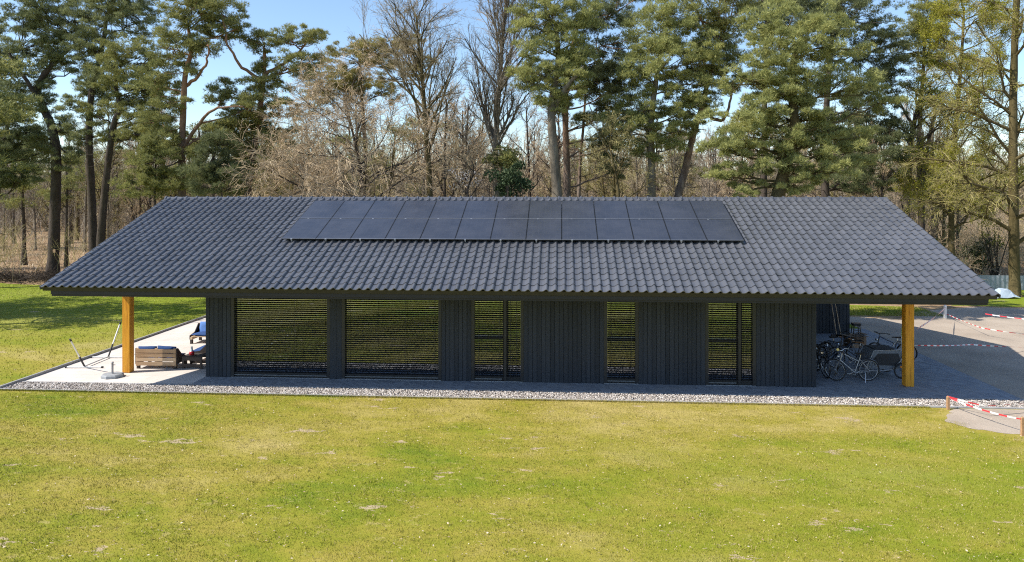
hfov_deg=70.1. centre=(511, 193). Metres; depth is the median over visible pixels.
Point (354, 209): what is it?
solar panel
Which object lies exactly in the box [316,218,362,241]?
solar panel
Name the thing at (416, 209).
solar panel
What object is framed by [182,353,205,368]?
crate table
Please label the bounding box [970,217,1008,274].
leafy shrub
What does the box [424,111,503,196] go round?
bare tree
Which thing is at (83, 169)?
pine tree
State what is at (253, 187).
bare tree
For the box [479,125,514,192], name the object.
bare tree
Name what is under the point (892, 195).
bare tree
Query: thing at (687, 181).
bare tree
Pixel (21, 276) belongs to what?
brushwood
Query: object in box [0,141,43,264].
pine tree
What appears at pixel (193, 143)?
pine tree
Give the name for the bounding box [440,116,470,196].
bare tree
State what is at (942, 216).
bare tree
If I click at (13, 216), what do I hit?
pine tree
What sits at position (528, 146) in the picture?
bare tree
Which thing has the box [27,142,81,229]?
bare tree
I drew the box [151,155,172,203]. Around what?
bare tree
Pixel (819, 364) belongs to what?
bicycle
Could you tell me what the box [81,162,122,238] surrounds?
bare tree
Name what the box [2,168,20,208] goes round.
pine tree
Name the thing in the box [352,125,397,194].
bare tree
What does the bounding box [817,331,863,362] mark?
bicycle
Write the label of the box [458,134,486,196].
bare tree
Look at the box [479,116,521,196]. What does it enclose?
bare tree
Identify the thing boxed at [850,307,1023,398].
driveway
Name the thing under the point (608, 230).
solar panel
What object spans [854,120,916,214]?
bare tree
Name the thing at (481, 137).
bare tree
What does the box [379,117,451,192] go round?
pine tree
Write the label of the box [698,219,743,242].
solar panel
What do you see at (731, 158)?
bare tree
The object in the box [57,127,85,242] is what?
pine tree
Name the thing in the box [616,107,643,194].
bare tree
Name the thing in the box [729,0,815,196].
pine tree
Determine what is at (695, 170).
bare tree
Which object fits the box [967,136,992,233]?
bare tree
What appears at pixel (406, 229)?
solar panel
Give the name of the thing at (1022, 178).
pine tree
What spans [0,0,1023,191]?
sky
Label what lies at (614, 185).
bare tree
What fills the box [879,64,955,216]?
bare tree
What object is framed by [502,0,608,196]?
pine tree
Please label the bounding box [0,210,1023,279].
undergrowth
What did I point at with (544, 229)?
solar panel
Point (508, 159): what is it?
evergreen bush
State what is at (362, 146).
bare tree
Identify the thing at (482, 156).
bare tree
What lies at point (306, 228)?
solar panel
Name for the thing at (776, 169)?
bare tree
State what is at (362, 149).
bare tree
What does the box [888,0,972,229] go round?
pine tree
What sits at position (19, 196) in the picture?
bare tree
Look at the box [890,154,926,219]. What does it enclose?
bare tree
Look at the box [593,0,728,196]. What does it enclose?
pine tree
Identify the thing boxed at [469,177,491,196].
bare tree
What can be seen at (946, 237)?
leafy shrub
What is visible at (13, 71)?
pine tree
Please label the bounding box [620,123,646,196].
bare tree
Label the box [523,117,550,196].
bare tree
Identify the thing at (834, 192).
bare tree
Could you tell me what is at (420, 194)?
bare tree
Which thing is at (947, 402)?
wooden stake
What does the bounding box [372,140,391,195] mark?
bare tree
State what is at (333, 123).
bare tree
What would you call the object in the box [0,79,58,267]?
pine tree
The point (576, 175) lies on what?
bare tree
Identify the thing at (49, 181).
pine tree
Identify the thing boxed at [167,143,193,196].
bare tree
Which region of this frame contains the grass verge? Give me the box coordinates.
[951,290,1023,306]
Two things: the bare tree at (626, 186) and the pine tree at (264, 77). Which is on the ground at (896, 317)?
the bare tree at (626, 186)
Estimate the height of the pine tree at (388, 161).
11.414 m
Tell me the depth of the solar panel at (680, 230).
24.95 m
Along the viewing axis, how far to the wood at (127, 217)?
106.03 m
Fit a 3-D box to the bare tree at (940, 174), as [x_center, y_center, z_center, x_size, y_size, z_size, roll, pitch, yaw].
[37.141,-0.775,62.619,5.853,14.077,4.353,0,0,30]
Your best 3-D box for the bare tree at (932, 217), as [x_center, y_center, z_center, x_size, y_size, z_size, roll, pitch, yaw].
[33.189,-1.302,57.625,4.082,15.112,5.842,0,0,44]
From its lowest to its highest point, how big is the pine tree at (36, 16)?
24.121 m
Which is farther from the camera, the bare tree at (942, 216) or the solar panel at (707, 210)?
the bare tree at (942, 216)
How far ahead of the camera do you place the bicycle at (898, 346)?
26.22 m
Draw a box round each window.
[231,298,329,377]
[342,299,441,379]
[471,300,523,381]
[604,301,638,383]
[705,302,755,385]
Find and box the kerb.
[0,315,1023,408]
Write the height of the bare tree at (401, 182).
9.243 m
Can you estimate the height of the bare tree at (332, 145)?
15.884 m
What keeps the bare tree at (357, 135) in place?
on the ground at (896, 317)
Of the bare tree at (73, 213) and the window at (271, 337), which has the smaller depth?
the window at (271, 337)
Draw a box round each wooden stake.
[946,396,949,409]
[1020,416,1023,435]
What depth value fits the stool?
31.29 m
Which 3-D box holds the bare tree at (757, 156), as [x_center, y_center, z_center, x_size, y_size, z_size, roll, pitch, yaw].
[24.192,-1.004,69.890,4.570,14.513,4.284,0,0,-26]
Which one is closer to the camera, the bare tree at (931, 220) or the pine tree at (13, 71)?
the pine tree at (13, 71)
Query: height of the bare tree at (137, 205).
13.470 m
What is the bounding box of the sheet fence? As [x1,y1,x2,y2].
[978,274,1023,289]
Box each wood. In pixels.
[0,113,1023,231]
[0,193,1023,238]
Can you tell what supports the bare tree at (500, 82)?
on the ground at (896, 317)
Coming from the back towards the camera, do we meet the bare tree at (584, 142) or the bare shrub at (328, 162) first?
the bare tree at (584, 142)
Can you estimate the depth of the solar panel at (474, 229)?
25.43 m
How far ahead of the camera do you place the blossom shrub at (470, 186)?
40.98 m
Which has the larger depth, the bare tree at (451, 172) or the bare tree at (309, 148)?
the bare tree at (309, 148)
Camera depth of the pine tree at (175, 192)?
67.35 m
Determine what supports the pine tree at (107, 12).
on the ground at (896, 317)
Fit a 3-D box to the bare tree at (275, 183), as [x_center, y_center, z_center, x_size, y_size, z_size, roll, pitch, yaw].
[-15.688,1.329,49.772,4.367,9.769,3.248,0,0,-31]
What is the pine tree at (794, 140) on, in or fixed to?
on the lawn at (436, 551)
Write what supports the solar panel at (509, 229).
attached to the bungalow
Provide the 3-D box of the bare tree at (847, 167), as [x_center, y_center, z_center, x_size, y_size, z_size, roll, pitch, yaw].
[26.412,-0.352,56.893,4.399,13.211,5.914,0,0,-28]
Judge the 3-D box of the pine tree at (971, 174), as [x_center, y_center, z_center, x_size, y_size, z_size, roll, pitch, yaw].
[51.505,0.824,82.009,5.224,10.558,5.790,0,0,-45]
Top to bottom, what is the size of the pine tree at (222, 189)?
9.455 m
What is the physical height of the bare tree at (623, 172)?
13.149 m
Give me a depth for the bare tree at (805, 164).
78.28 m
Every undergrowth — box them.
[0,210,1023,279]
[911,212,1023,279]
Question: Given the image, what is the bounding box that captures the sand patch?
[945,408,1023,433]
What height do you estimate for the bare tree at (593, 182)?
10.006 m
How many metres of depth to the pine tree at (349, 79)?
61.20 m
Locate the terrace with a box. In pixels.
[25,317,205,383]
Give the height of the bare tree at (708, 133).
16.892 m
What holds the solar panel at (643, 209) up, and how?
attached to the bungalow
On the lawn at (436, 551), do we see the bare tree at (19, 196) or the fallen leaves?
the fallen leaves
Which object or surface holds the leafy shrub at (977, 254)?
on the ground at (896, 317)
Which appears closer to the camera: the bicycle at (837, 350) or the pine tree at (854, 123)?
the bicycle at (837, 350)
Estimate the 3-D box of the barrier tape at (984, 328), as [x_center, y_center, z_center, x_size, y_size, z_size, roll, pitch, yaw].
[20.679,5.780,32.107,1.328,0.281,7.001,0,0,-2]
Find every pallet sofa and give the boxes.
[135,345,186,368]
[189,322,205,343]
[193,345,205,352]
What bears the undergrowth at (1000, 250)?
on the ground at (896, 317)
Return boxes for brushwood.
[0,263,64,284]
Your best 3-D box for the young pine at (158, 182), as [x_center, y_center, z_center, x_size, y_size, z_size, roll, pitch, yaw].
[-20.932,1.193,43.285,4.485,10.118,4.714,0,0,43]
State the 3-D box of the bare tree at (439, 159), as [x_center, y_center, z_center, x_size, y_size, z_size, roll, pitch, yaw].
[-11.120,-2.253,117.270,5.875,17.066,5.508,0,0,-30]
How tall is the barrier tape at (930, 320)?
1.205 m
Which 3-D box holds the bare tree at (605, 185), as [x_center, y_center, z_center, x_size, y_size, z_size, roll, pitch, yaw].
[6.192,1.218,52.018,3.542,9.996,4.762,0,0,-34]
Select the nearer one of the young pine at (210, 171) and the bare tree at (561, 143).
the young pine at (210, 171)
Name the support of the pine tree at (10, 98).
on the lawn at (436, 551)
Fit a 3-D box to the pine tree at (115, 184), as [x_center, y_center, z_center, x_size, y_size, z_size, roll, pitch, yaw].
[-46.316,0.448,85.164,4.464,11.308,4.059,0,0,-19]
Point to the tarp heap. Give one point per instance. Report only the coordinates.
(1005, 293)
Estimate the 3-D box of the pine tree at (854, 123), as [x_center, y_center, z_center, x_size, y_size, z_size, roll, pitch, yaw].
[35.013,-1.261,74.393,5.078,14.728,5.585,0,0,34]
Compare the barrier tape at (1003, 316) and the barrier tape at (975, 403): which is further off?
the barrier tape at (1003, 316)
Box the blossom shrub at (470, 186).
[448,166,481,196]
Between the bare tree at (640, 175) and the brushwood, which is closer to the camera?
the brushwood
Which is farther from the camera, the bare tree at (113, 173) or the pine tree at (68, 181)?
the bare tree at (113, 173)
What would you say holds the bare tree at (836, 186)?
on the ground at (896, 317)
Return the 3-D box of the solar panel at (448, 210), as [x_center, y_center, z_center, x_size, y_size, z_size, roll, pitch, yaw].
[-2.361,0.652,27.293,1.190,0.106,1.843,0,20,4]
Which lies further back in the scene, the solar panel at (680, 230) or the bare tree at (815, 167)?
the bare tree at (815, 167)
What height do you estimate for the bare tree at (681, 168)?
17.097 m
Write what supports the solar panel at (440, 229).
attached to the bungalow
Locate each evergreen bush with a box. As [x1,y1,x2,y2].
[481,144,522,196]
[483,160,534,196]
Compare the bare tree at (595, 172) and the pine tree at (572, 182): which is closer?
the bare tree at (595, 172)
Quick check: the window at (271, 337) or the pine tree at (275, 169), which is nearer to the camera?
the window at (271, 337)
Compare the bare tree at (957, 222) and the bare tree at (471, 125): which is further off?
the bare tree at (957, 222)
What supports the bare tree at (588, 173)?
on the ground at (896, 317)
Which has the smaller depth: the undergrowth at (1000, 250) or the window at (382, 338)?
the window at (382, 338)
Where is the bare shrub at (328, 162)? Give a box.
[232,131,397,196]
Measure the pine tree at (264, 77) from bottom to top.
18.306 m
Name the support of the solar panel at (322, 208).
attached to the bungalow
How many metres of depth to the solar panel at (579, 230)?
25.16 m
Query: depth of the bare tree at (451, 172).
57.41 m
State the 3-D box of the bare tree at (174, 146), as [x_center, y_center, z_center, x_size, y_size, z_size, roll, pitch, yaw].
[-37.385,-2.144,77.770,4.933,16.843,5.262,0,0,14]
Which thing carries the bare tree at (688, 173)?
on the ground at (896, 317)
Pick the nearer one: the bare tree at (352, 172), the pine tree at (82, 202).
the bare tree at (352, 172)
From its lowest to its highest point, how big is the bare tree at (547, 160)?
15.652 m
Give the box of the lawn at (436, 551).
[0,283,1023,561]
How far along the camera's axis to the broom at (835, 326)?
31.02 m
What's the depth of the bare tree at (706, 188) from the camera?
101.33 m
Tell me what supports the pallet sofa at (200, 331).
on the terrace
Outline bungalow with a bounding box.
[39,196,1000,386]
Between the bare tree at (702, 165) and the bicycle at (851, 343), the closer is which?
the bicycle at (851, 343)
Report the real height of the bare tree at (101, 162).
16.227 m
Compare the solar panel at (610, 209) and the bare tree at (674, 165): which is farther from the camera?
the bare tree at (674, 165)
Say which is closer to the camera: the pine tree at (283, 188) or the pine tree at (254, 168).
the pine tree at (254, 168)
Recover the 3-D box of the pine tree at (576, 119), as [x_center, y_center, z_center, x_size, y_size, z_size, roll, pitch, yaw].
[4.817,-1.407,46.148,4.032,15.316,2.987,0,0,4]
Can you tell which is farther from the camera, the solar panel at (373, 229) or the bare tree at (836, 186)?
the bare tree at (836, 186)
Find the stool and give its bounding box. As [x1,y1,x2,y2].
[851,322,860,333]
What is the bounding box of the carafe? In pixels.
[189,346,193,354]
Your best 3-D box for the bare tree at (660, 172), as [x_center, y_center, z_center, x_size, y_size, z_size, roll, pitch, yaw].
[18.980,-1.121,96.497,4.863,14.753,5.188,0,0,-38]
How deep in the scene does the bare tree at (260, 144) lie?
70.51 m
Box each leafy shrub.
[936,221,969,247]
[955,237,1006,274]
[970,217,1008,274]
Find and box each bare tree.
[0,164,19,250]
[0,164,30,233]
[2,166,35,236]
[18,162,49,249]
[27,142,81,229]
[32,152,50,230]
[49,160,87,244]
[61,119,97,238]
[62,190,80,234]
[70,108,111,251]
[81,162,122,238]
[82,102,132,238]
[93,124,125,236]
[96,119,127,236]
[116,119,152,217]
[118,106,177,227]
[121,140,142,218]
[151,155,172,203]
[152,107,186,201]
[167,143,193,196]
[215,109,263,196]
[221,41,500,196]
[248,119,273,196]
[258,146,291,196]
[272,123,324,193]
[281,130,310,195]
[282,110,329,195]
[302,121,324,196]
[317,121,346,192]
[321,0,473,196]
[323,82,387,196]
[325,137,353,194]
[335,97,369,194]
[337,114,379,188]
[345,146,362,193]
[351,133,384,196]
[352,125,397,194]
[357,114,424,196]
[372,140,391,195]
[393,159,419,196]
[395,95,458,196]
[398,91,457,196]
[409,81,474,196]
[423,133,451,196]
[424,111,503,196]
[433,144,463,196]
[434,95,489,196]
[435,90,488,196]
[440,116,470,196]
[444,0,541,196]
[454,121,492,196]
[457,93,505,193]
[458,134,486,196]
[467,123,488,192]
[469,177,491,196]
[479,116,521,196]
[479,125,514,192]
[499,90,549,196]
[520,118,549,196]
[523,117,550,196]
[533,120,584,196]
[536,107,588,196]
[536,149,563,196]
[536,156,549,196]
[540,136,562,194]
[551,149,587,196]
[567,106,666,196]
[571,134,609,196]
[571,146,585,196]
[575,110,629,196]
[577,127,609,196]
[582,147,619,196]
[585,146,609,196]
[587,147,632,196]
[595,146,638,196]
[611,149,632,196]
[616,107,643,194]
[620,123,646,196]
[620,130,661,196]
[622,131,664,196]
[638,144,671,196]
[639,120,678,195]
[643,124,705,196]
[656,135,696,196]
[658,121,701,196]
[659,151,679,196]
[666,147,696,196]
[671,131,706,196]
[681,161,699,196]
[692,132,724,196]
[692,153,713,196]
[700,133,731,196]
[702,125,725,196]
[714,121,737,196]
[719,124,760,196]
[723,93,777,196]
[742,158,776,196]
[745,89,820,196]
[750,127,777,196]
[788,116,820,196]
[790,153,812,196]
[799,109,840,196]
[810,107,886,196]
[814,151,847,196]
[815,151,865,196]
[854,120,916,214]
[878,0,1023,255]
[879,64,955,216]
[881,148,903,207]
[887,103,935,203]
[890,0,1023,296]
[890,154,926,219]
[892,187,914,216]
[900,100,974,226]
[905,85,964,238]
[910,162,946,232]
[912,116,980,237]
[922,105,994,244]
[930,155,983,250]
[937,130,985,256]
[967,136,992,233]
[981,139,1002,229]
[1005,136,1023,218]
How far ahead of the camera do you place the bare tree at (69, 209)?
80.30 m
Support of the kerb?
on the ground at (896, 317)
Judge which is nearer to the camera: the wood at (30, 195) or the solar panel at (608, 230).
the solar panel at (608, 230)
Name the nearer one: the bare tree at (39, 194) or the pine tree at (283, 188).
the bare tree at (39, 194)
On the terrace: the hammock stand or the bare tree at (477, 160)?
the hammock stand
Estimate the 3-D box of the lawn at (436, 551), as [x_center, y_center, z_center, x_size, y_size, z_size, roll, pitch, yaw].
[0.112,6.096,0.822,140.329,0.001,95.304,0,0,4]
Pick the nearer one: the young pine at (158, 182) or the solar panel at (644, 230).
the solar panel at (644, 230)
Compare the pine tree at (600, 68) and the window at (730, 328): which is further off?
the pine tree at (600, 68)
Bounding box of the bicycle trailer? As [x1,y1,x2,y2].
[852,326,901,378]
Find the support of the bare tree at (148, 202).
on the ground at (896, 317)
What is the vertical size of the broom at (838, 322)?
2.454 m
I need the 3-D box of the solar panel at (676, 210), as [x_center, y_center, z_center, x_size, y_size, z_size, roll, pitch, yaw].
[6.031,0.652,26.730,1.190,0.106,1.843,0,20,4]
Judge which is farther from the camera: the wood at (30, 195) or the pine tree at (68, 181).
the wood at (30, 195)
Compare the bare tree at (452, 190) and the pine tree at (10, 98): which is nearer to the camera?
the pine tree at (10, 98)
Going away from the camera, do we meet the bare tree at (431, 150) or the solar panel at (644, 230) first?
the solar panel at (644, 230)
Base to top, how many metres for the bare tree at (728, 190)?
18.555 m
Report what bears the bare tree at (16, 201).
on the ground at (896, 317)
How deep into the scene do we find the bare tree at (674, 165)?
48.70 m
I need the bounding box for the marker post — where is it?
[943,305,946,317]
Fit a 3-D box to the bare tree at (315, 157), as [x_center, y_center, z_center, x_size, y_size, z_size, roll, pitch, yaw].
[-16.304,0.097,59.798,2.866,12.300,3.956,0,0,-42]
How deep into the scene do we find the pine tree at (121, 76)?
49.78 m
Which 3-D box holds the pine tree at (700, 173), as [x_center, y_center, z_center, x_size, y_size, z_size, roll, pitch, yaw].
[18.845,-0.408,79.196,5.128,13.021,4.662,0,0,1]
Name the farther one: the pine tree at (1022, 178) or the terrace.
the pine tree at (1022, 178)
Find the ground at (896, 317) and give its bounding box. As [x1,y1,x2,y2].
[0,217,1023,319]
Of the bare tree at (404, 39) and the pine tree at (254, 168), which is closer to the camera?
the bare tree at (404, 39)
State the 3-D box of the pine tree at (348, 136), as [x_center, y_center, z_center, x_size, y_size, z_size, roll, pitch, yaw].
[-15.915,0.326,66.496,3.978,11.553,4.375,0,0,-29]
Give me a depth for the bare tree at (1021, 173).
119.09 m
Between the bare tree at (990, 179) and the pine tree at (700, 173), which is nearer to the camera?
the pine tree at (700, 173)
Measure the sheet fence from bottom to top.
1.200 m
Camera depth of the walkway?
23.23 m
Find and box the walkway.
[193,329,1020,398]
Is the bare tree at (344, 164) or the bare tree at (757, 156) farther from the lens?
the bare tree at (757, 156)
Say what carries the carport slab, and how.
on the walkway
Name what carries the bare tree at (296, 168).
on the ground at (896, 317)
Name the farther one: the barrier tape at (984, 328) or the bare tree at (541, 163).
the bare tree at (541, 163)
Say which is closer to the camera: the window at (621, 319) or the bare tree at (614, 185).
the window at (621, 319)
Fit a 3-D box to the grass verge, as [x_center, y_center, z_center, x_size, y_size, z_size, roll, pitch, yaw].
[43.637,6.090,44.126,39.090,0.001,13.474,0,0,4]
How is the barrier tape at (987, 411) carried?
attached to the wooden stake at (1022, 426)
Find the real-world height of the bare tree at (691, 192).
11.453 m
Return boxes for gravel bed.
[11,382,1023,406]
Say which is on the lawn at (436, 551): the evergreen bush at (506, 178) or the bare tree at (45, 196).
the evergreen bush at (506, 178)
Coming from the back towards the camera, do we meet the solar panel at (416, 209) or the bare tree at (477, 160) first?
the bare tree at (477, 160)
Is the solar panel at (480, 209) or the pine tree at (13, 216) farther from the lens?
the pine tree at (13, 216)
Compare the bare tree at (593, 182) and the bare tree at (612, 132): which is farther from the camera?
the bare tree at (593, 182)
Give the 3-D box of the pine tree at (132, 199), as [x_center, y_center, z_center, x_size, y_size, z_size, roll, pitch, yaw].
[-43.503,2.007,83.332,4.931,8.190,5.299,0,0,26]
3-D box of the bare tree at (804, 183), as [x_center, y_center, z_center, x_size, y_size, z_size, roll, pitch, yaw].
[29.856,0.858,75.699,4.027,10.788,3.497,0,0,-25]
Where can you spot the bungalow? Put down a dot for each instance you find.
(754, 308)
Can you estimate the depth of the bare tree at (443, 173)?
45.77 m
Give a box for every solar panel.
[282,218,330,240]
[300,200,344,218]
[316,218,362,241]
[332,200,374,218]
[350,218,395,241]
[364,200,405,218]
[385,218,427,241]
[397,201,435,218]
[420,219,461,241]
[429,201,467,218]
[455,219,494,241]
[462,201,498,218]
[490,219,527,241]
[495,201,529,218]
[526,219,560,242]
[528,201,560,218]
[562,201,594,218]
[562,219,597,242]
[593,201,628,219]
[596,219,633,242]
[625,201,662,218]
[629,219,669,242]
[657,201,696,219]
[664,219,706,242]
[690,201,731,219]
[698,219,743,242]
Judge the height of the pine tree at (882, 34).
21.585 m
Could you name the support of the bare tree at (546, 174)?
on the ground at (896, 317)
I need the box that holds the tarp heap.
[995,288,1019,297]
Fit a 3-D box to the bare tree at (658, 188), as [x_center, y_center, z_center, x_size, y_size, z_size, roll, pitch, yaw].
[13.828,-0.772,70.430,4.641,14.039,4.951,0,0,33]
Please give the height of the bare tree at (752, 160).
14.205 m
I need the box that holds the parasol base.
[101,362,123,379]
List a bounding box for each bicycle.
[816,340,846,374]
[816,343,831,377]
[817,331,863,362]
[823,348,879,382]
[825,336,863,367]
[869,331,917,359]
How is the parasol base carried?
on the terrace
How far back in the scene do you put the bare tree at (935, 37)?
46.78 m
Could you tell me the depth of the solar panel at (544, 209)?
26.98 m
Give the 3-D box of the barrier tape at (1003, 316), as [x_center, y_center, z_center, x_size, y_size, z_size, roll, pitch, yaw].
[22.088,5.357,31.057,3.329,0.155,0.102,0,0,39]
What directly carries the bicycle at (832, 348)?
on the walkway
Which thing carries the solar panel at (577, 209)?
attached to the bungalow
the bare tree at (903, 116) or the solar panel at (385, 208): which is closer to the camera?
the solar panel at (385, 208)
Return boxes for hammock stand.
[65,322,121,367]
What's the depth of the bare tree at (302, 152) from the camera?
86.67 m
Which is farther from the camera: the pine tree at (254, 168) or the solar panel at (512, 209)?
the pine tree at (254, 168)
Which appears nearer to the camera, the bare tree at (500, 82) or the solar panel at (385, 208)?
the solar panel at (385, 208)
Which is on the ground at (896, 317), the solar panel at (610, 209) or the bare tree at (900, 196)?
the bare tree at (900, 196)
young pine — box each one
[107,128,207,205]
[174,128,265,196]
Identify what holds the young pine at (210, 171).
on the lawn at (436, 551)
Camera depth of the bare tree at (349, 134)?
95.02 m
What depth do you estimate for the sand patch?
19.66 m
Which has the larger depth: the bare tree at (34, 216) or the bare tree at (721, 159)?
the bare tree at (721, 159)
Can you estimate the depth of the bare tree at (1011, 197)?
42.98 m
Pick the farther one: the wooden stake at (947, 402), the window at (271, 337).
the window at (271, 337)
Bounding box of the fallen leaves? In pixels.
[2,391,1023,561]
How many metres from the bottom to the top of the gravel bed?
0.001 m
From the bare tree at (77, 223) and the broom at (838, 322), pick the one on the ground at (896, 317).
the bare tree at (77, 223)
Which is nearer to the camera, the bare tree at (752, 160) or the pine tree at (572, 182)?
the bare tree at (752, 160)
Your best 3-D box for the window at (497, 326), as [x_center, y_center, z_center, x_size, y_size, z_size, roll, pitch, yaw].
[-0.467,4.655,23.655,1.700,2.830,0.158,0,0,4]
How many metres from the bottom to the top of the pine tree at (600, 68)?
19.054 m
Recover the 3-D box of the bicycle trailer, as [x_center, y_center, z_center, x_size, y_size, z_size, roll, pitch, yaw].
[12.371,5.224,24.427,1.619,1.720,1.010,0,0,0]
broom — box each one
[831,304,841,336]
[835,304,842,336]
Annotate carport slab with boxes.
[850,329,929,363]
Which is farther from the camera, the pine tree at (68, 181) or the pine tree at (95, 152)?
the pine tree at (95, 152)
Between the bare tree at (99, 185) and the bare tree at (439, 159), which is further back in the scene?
the bare tree at (439, 159)
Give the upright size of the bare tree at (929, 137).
13.662 m
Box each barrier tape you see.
[914,344,1006,346]
[917,307,945,328]
[947,314,1019,333]
[949,396,1014,405]
[950,398,1020,419]
[985,313,1022,318]
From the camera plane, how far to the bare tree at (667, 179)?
110.97 m
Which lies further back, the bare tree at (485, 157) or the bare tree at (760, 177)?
the bare tree at (485, 157)
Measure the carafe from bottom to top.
0.290 m
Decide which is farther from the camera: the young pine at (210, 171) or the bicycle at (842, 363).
the young pine at (210, 171)
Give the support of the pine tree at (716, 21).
on the ground at (896, 317)
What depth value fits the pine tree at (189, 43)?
43.62 m
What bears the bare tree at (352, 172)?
on the ground at (896, 317)
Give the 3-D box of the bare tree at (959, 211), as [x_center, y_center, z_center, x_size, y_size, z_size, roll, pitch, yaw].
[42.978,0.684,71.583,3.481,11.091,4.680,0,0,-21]
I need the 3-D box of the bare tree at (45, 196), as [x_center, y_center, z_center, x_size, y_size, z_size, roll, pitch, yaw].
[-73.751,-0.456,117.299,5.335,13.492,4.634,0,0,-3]
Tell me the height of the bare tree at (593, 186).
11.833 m
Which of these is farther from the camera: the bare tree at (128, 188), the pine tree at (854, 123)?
the bare tree at (128, 188)
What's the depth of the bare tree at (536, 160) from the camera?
83.06 m
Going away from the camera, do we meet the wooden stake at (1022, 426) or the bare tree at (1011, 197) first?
the wooden stake at (1022, 426)
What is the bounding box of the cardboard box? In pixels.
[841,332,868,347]
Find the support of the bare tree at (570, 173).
on the ground at (896, 317)
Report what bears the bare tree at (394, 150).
on the ground at (896, 317)
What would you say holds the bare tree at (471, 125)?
on the ground at (896, 317)
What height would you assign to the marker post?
0.850 m
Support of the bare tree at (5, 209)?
on the ground at (896, 317)
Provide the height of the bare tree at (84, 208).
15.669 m
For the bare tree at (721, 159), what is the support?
on the ground at (896, 317)
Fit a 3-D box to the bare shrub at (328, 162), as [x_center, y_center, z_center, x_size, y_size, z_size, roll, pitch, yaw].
[-10.652,1.403,38.760,9.482,9.695,9.402,0,0,4]
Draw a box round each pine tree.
[0,0,100,274]
[0,55,39,136]
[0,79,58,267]
[0,89,47,200]
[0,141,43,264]
[0,172,26,243]
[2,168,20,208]
[29,169,79,207]
[34,155,86,266]
[53,0,170,250]
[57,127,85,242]
[68,162,102,243]
[72,181,98,235]
[74,31,181,246]
[83,147,135,230]
[95,149,134,233]
[119,178,146,221]
[120,0,266,196]
[146,163,193,200]
[169,119,223,196]
[196,0,329,196]
[197,170,231,196]
[226,128,279,195]
[250,142,299,196]
[262,170,299,195]
[297,30,440,191]
[320,133,356,193]
[362,153,393,196]
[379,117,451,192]
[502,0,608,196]
[541,0,651,196]
[548,139,594,195]
[558,57,615,196]
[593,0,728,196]
[657,0,760,196]
[666,132,707,196]
[693,0,911,196]
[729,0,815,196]
[771,0,922,196]
[833,112,879,195]
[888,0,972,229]
[960,155,986,228]
[992,171,1023,219]
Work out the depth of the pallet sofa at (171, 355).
25.27 m

